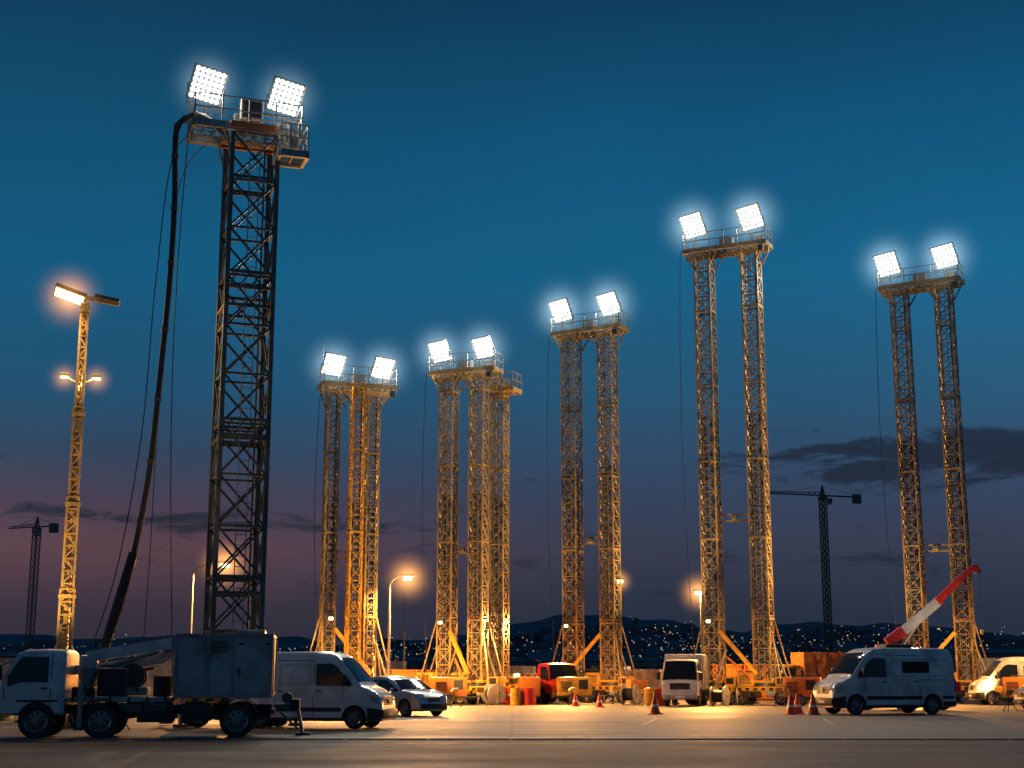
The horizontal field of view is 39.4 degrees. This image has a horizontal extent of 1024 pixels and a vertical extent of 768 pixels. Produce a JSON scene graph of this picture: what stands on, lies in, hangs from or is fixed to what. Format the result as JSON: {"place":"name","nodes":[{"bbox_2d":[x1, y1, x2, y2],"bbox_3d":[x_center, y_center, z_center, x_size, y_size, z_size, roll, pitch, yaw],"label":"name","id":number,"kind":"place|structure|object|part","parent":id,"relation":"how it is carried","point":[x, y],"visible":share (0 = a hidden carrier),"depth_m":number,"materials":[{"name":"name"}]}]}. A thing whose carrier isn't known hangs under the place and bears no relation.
{"place":"outdoors","nodes":[
{"label":"outdoors","id":0,"kind":"place"},
{"bbox_2d":[0,658,14,683],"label":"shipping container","id":1,"kind":"object","parent":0,"point":[5,666],"visible":0.09,"depth_m":77.09,"materials":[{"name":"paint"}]},
{"bbox_2d":[0,652,141,678],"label":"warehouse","id":2,"kind":"structure","parent":0,"point":[8,654],"depth_m":258.27,"materials":[{"name":"grey metal"}]},
{"bbox_2d":[126,655,173,695],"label":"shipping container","id":3,"kind":"object","parent":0,"point":[165,669],"visible":0.02,"depth_m":81.04,"materials":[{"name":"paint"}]},
{"bbox_2d":[367,661,406,675],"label":"shipping container","id":4,"kind":"object","parent":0,"point":[396,665],"visible":0.13,"depth_m":93.02,"materials":[{"name":"metal"}]},
{"bbox_2d":[408,658,526,668],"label":"perimeter wall","id":5,"kind":"structure","parent":0,"point":[416,663],"depth_m":249.51,"materials":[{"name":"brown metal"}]},
{"bbox_2d":[0,739,1023,767],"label":"asphalt road","id":6,"kind":"structure","parent":0,"point":[511,753],"depth_m":28.39,"materials":[{"name":"grey asphalt"}]},
{"bbox_2d":[0,738,1023,739],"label":"drainage channel","id":7,"kind":"object","parent":6,"relation":"on","point":[512,738],"visible":0.88,"depth_m":34.65,"materials":[{"name":"metal"}]},
{"bbox_2d":[0,696,1023,738],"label":"concrete apron","id":8,"kind":"object","parent":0,"point":[967,718],"visible":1,"depth_m":45.29,"materials":[{"name":"grey concrete"}]},
{"bbox_2d":[14,283,119,722],"bbox_3d":[-15.757,3.323,50.142,3.700,16.550,3.400,3,-12,-16],"label":"telescopic light mast","id":9,"kind":"object","parent":8,"relation":"on","point":[80,299],"visible":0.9,"depth_m":50.31,"materials":[{"name":"yellow metal"}]},
{"bbox_2d":[64,111,229,727],"bbox_3d":[-11.321,0.694,44.766,4.158,19.551,1.300,0,-12,0],"label":"supply hose","id":10,"kind":"object","parent":8,"relation":"on","point":[119,601],"visible":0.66,"depth_m":44.60,"materials":[{"name":"rubber"}]},
{"bbox_2d":[0,630,310,737],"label":"crane truck","id":11,"kind":"object","parent":8,"relation":"on","point":[42,693],"visible":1,"depth_m":35.70,"materials":[{"name":"white paint"}]},
{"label":"cab windows","id":12,"kind":"part","parent":11,"relation":"part of","materials":[{"name":"black glass"}]},
{"bbox_2d":[189,561,232,633],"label":"street lamp","id":13,"kind":"object","parent":8,"relation":"on","point":[192,591],"visible":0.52,"depth_m":69.35,"materials":[{"name":"metal"}]},
{"bbox_2d":[159,62,308,727],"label":"light tower","id":14,"kind":"structure","parent":8,"relation":"on","point":[208,85],"depth_m":46.12,"materials":[{"name":"metal"}]},
{"bbox_2d":[79,134,211,675],"bbox_3d":[-11.552,0.606,45.497,3.324,18.017,0.231,0,-12,0],"label":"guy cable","id":15,"kind":"object","parent":14,"relation":"attached to","point":[143,421],"visible":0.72,"depth_m":45.13,"materials":[{"name":"rubber"}]},
{"bbox_2d":[229,651,397,728],"bbox_3d":[-5.876,9.098,42.636,4.789,2.230,2.117,-3,-12,13],"label":"delivery van","id":16,"kind":"object","parent":8,"relation":"on","point":[332,686],"visible":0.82,"depth_m":41.82,"materials":[{"name":"white paint"}]},
{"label":"windows","id":17,"kind":"part","parent":16,"relation":"part of","materials":[{"name":"black glass"}]},
{"bbox_2d":[310,346,397,676],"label":"light tower","id":18,"kind":"structure","parent":8,"relation":"on","point":[382,369],"depth_m":74.89,"materials":[{"name":"yellow metal"}]},
{"bbox_2d":[387,574,414,674],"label":"street lamp","id":19,"kind":"object","parent":8,"relation":"on","point":[407,576],"visible":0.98,"depth_m":74.09,"materials":[{"name":"metal"}]},
{"bbox_2d":[403,577,409,669],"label":"street lamp","id":20,"kind":"object","parent":8,"relation":"on","point":[404,625],"visible":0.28,"depth_m":93.65,"materials":[{"name":"metal"}]},
{"bbox_2d":[371,675,446,716],"bbox_3d":[-4.346,12.122,55.697,4.010,1.530,2.020,-11,-16,44],"label":"parked car","id":21,"kind":"object","parent":8,"relation":"on","point":[411,694],"visible":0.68,"depth_m":54.54,"materials":[{"name":"silver metal"}]},
{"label":"windows","id":22,"kind":"part","parent":21,"relation":"part of","materials":[{"name":"black glass"}]},
{"bbox_2d":[390,670,435,677],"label":"shipping container","id":23,"kind":"object","parent":8,"relation":"on","point":[409,673],"visible":0.13,"depth_m":79.23,"materials":[{"name":"orange metal"}]},
{"bbox_2d":[428,671,478,704],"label":"towable generator","id":24,"kind":"object","parent":8,"relation":"on","point":[445,685],"visible":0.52,"depth_m":74.92,"materials":[{"name":"orange paint"}]},
{"bbox_2d":[450,688,460,707],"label":"work light","id":25,"kind":"object","parent":8,"relation":"on","point":[454,690],"visible":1,"depth_m":69.31,"materials":[{"name":"yellow plastic"}]},
{"bbox_2d":[416,335,521,704],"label":"light tower","id":26,"kind":"structure","parent":8,"relation":"on","point":[482,346],"depth_m":80.48,"materials":[{"name":"yellow metal"}]},
{"bbox_2d":[476,687,486,706],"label":"work light","id":27,"kind":"object","parent":8,"relation":"on","point":[480,690],"visible":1,"depth_m":71.77,"materials":[{"name":"yellow plastic"}]},
{"bbox_2d":[481,684,505,704],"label":"cable reel","id":28,"kind":"object","parent":8,"relation":"on","point":[489,695],"visible":0.92,"depth_m":76.01,"materials":[{"name":"wood"}]},
{"bbox_2d":[457,666,535,697],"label":"shipping container","id":29,"kind":"object","parent":8,"relation":"on","point":[521,669],"visible":0.2,"depth_m":93.86,"materials":[{"name":"metal"}]},
{"bbox_2d":[500,688,535,704],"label":"oil drums","id":30,"kind":"object","parent":8,"relation":"on","point":[506,701],"visible":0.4,"depth_m":76.96,"materials":[{"name":"red paint"}]},
{"bbox_2d":[519,672,541,703],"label":"towable generator","id":31,"kind":"object","parent":8,"relation":"on","point":[529,682],"visible":0.47,"depth_m":77.90,"materials":[{"name":"orange paint"}]},
{"bbox_2d":[509,663,582,703],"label":"red lorry","id":32,"kind":"object","parent":8,"relation":"on","point":[547,673],"visible":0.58,"depth_m":79.32,"materials":[{"name":"paint"}]},
{"bbox_2d":[540,664,576,680],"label":"cab windows","id":33,"kind":"structure","parent":32,"relation":"in","point":[557,670],"depth_m":79.40,"materials":[{"name":"black glass"}]},
{"bbox_2d":[568,687,575,705],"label":"work light","id":34,"kind":"object","parent":8,"relation":"on","point":[571,689],"visible":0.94,"depth_m":74.23,"materials":[{"name":"yellow plastic"}]},
{"bbox_2d":[571,692,579,706],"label":"traffic cone","id":35,"kind":"object","parent":8,"relation":"on","point":[575,703],"visible":1,"depth_m":72.15,"materials":[{"name":"orange plastic"}]},
{"bbox_2d":[128,718,1023,724],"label":"road markings","id":36,"kind":"object","parent":8,"relation":"on","point":[829,722],"visible":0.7,"depth_m":48.15,"materials":[{"name":"paint"}]},
{"bbox_2d":[555,672,605,703],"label":"towable generator","id":37,"kind":"object","parent":8,"relation":"on","point":[582,685],"visible":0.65,"depth_m":78.29,"materials":[{"name":"yellow paint"}]},
{"bbox_2d":[536,290,651,702],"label":"light tower","id":38,"kind":"structure","parent":8,"relation":"on","point":[609,304],"depth_m":85.25,"materials":[{"name":"yellow metal"}]},
{"bbox_2d":[595,693,604,706],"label":"traffic cone","id":39,"kind":"object","parent":8,"relation":"on","point":[599,703],"visible":1,"depth_m":70.19,"materials":[{"name":"orange plastic"}]},
{"bbox_2d":[612,686,621,703],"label":"work light","id":40,"kind":"object","parent":8,"relation":"on","point":[615,689],"visible":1,"depth_m":76.67,"materials":[{"name":"yellow plastic"}]},
{"bbox_2d":[620,684,638,704],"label":"cable reel","id":41,"kind":"object","parent":8,"relation":"on","point":[629,694],"visible":1,"depth_m":76.49,"materials":[{"name":"wood"}]},
{"bbox_2d":[625,680,647,703],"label":"pallet stack","id":42,"kind":"object","parent":8,"relation":"on","point":[642,684],"visible":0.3,"depth_m":78.35,"materials":[{"name":"orange paint"}]},
{"bbox_2d":[618,669,662,700],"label":"shipping container","id":43,"kind":"object","parent":8,"relation":"on","point":[650,675],"visible":0.42,"depth_m":84.18,"materials":[{"name":"metal"}]},
{"bbox_2d":[644,688,664,705],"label":"oil drums","id":44,"kind":"object","parent":8,"relation":"on","point":[648,694],"visible":0.69,"depth_m":74.55,"materials":[{"name":"yellow paint"}]},
{"bbox_2d":[648,693,662,713],"bbox_3d":[5.750,12.856,57.592,0.444,0.850,0.444,6,-13,-28],"label":"traffic cone","id":45,"kind":"object","parent":8,"relation":"on","point":[654,709],"visible":0.99,"depth_m":57.45,"materials":[{"name":"orange plastic"}]},
{"bbox_2d":[657,654,708,705],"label":"box truck","id":46,"kind":"object","parent":8,"relation":"on","point":[685,676],"visible":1,"depth_m":72.85,"materials":[{"name":"white paint"}]},
{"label":"cab windows","id":47,"kind":"part","parent":46,"relation":"part of","materials":[{"name":"black glass"}]},
{"bbox_2d":[693,589,704,652],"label":"street lamp","id":48,"kind":"object","parent":8,"relation":"on","point":[698,591],"visible":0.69,"depth_m":88.96,"materials":[{"name":"metal"}]},
{"bbox_2d":[709,686,729,705],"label":"cable reel","id":49,"kind":"object","parent":8,"relation":"on","point":[722,695],"visible":0.98,"depth_m":72.91,"materials":[{"name":"wood"}]},
{"bbox_2d":[671,202,809,705],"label":"light tower","id":50,"kind":"structure","parent":8,"relation":"on","point":[747,687],"depth_m":78.47,"materials":[{"name":"yellow metal"}]},
{"bbox_2d":[708,664,776,699],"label":"shipping container","id":51,"kind":"object","parent":8,"relation":"on","point":[732,670],"visible":0.15,"depth_m":90.96,"materials":[{"name":"orange metal"}]},
{"bbox_2d":[774,687,785,706],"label":"work light","id":52,"kind":"object","parent":8,"relation":"on","point":[778,690],"visible":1,"depth_m":69.82,"materials":[{"name":"yellow plastic"}]},
{"bbox_2d":[784,693,797,714],"bbox_3d":[11.150,12.791,57.197,0.430,0.820,0.430,3,-12,-13],"label":"traffic cone","id":53,"kind":"object","parent":8,"relation":"on","point":[791,710],"visible":1,"depth_m":57.05,"materials":[{"name":"orange plastic"}]},
{"bbox_2d":[794,693,803,713],"bbox_3d":[11.600,12.991,58.177,0.430,0.820,0.430,-7,-13,31],"label":"traffic cone","id":54,"kind":"object","parent":8,"relation":"on","point":[798,707],"visible":0.66,"depth_m":58.04,"materials":[{"name":"orange plastic"}]},
{"bbox_2d":[782,671,820,705],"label":"towable generator","id":55,"kind":"object","parent":8,"relation":"on","point":[802,686],"visible":0.76,"depth_m":73.42,"materials":[{"name":"orange paint"}]},
{"bbox_2d":[766,652,846,679],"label":"box truck","id":56,"kind":"object","parent":8,"relation":"on","point":[821,664],"visible":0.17,"depth_m":88.37,"materials":[{"name":"yellow paint"}]},
{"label":"cab windows","id":57,"kind":"part","parent":56,"relation":"part of","materials":[{"name":"black glass"}]},
{"bbox_2d":[806,693,819,714],"bbox_3d":[11.950,12.696,56.808,0.444,0.850,0.444,1,-12,-6],"label":"traffic cone","id":58,"kind":"object","parent":8,"relation":"on","point":[813,709],"visible":1,"depth_m":56.66,"materials":[{"name":"orange plastic"}]},
{"bbox_2d":[813,644,955,714],"bbox_3d":[15.072,12.009,58.266,5.701,2.780,2.520,4,-12,-18],"label":"delivery van","id":59,"kind":"object","parent":8,"relation":"on","point":[906,678],"visible":0.99,"depth_m":57.51,"materials":[{"name":"white paint"}]},
{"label":"windows","id":60,"kind":"part","parent":59,"relation":"part of","materials":[{"name":"black glass"}]},
{"bbox_3d":[15.935,11.213,58.415,1.575,1.160,1.360,4,-12,-18],"label":"side window unit","id":61,"kind":"part","parent":59,"relation":"part of","materials":[{"name":"black glass"}]},
{"bbox_2d":[864,564,983,709],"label":"mobile crane","id":62,"kind":"object","parent":8,"relation":"on","point":[907,629],"visible":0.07,"depth_m":66.06,"materials":[{"name":"red paint"}]},
{"bbox_2d":[872,241,1010,702],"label":"light tower","id":63,"kind":"structure","parent":8,"relation":"on","point":[943,256],"depth_m":82.78,"materials":[{"name":"yellow metal"}]},
{"bbox_2d":[963,658,999,697],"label":"shipping container","id":64,"kind":"object","parent":8,"relation":"on","point":[990,661],"visible":0.15,"depth_m":92.94,"materials":[{"name":"metal"}]},
{"bbox_2d":[967,657,1023,704],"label":"delivery van","id":65,"kind":"object","parent":8,"relation":"on","point":[982,689],"visible":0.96,"depth_m":75.67,"materials":[{"name":"white paint"}]},
{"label":"windows","id":66,"kind":"part","parent":65,"relation":"part of","materials":[{"name":"black glass"}]},
{"bbox_2d":[994,686,1005,704],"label":"work light","id":67,"kind":"object","parent":8,"relation":"on","point":[998,689],"visible":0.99,"depth_m":73.74,"materials":[{"name":"yellow plastic"}]},
{"bbox_2d":[1003,689,1017,711],"bbox_3d":[21.284,13.497,61.034,0.557,0.947,0.643,0,-12,0],"label":"work light","id":68,"kind":"object","parent":8,"relation":"on","point":[1008,692],"visible":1,"depth_m":61.01,"materials":[{"name":"black plastic"}]},
{"bbox_2d":[1000,676,1023,700],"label":"towable generator","id":69,"kind":"object","parent":8,"relation":"on","point":[1014,683],"visible":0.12,"depth_m":74.97,"materials":[{"name":"orange paint"}]},
{"bbox_2d":[1013,685,1023,708],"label":"delivery van","id":70,"kind":"object","parent":8,"relation":"on","point":[1018,700],"visible":1,"depth_m":64.25,"materials":[{"name":"white paint"}]},
{"bbox_2d":[0,614,1023,663],"bbox_3d":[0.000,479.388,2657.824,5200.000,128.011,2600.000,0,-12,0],"label":"hills","id":71,"kind":"structure","parent":0,"point":[846,644],"depth_m":2426.15,"materials":[{"name":"black"}]},
{"bbox_2d":[0,0,1023,645],"label":"sky","id":72,"kind":"structure","parent":0,"point":[472,167],"materials":[{"name":"blue"}]},
{"bbox_2d":[419,651,676,676],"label":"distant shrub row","id":73,"kind":"object","parent":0,"point":[590,670],"depth_m":124.06,"materials":[{"name":"green plant"}]},
{"bbox_2d":[568,657,663,679],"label":"warehouse","id":74,"kind":"structure","parent":0,"point":[641,662],"depth_m":298.37,"materials":[{"name":"brown"}]},
{"bbox_2d":[945,649,1023,670],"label":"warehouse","id":75,"kind":"structure","parent":0,"point":[996,653],"depth_m":257.41,"materials":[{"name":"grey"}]},
{"label":"ground","id":76,"kind":"structure","parent":0,"visible":0},
{"bbox_2d":[7,517,58,650],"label":"tower crane","id":77,"kind":"object","parent":76,"relation":"on","point":[37,529],"visible":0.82,"depth_m":496.21,"materials":[{"name":"metal"}]},
{"bbox_2d":[0,618,1023,672],"bbox_3d":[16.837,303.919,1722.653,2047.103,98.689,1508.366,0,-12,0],"label":"distant city buildings","id":78,"kind":"structure","parent":76,"relation":"on","point":[745,648],"depth_m":2162.47,"materials":[{"name":"black"}]},
{"bbox_2d":[4,621,1006,662],"bbox_3d":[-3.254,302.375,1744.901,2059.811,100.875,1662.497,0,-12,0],"label":"city lights","id":79,"kind":"object","parent":78,"relation":"on","point":[641,638],"visible":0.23,"depth_m":2109.29,"materials":[{"name":"yellow"}]},
{"bbox_2d":[406,669,955,694],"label":"perimeter fence","id":80,"kind":"object","parent":76,"relation":"on","point":[536,669],"visible":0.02,"depth_m":110.80,"materials":[{"name":"metal"}]},
{"bbox_2d":[770,486,860,651],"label":"tower crane","id":81,"kind":"object","parent":76,"relation":"on","point":[856,498],"visible":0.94,"depth_m":497.90,"materials":[{"name":"metal"}]}
]}

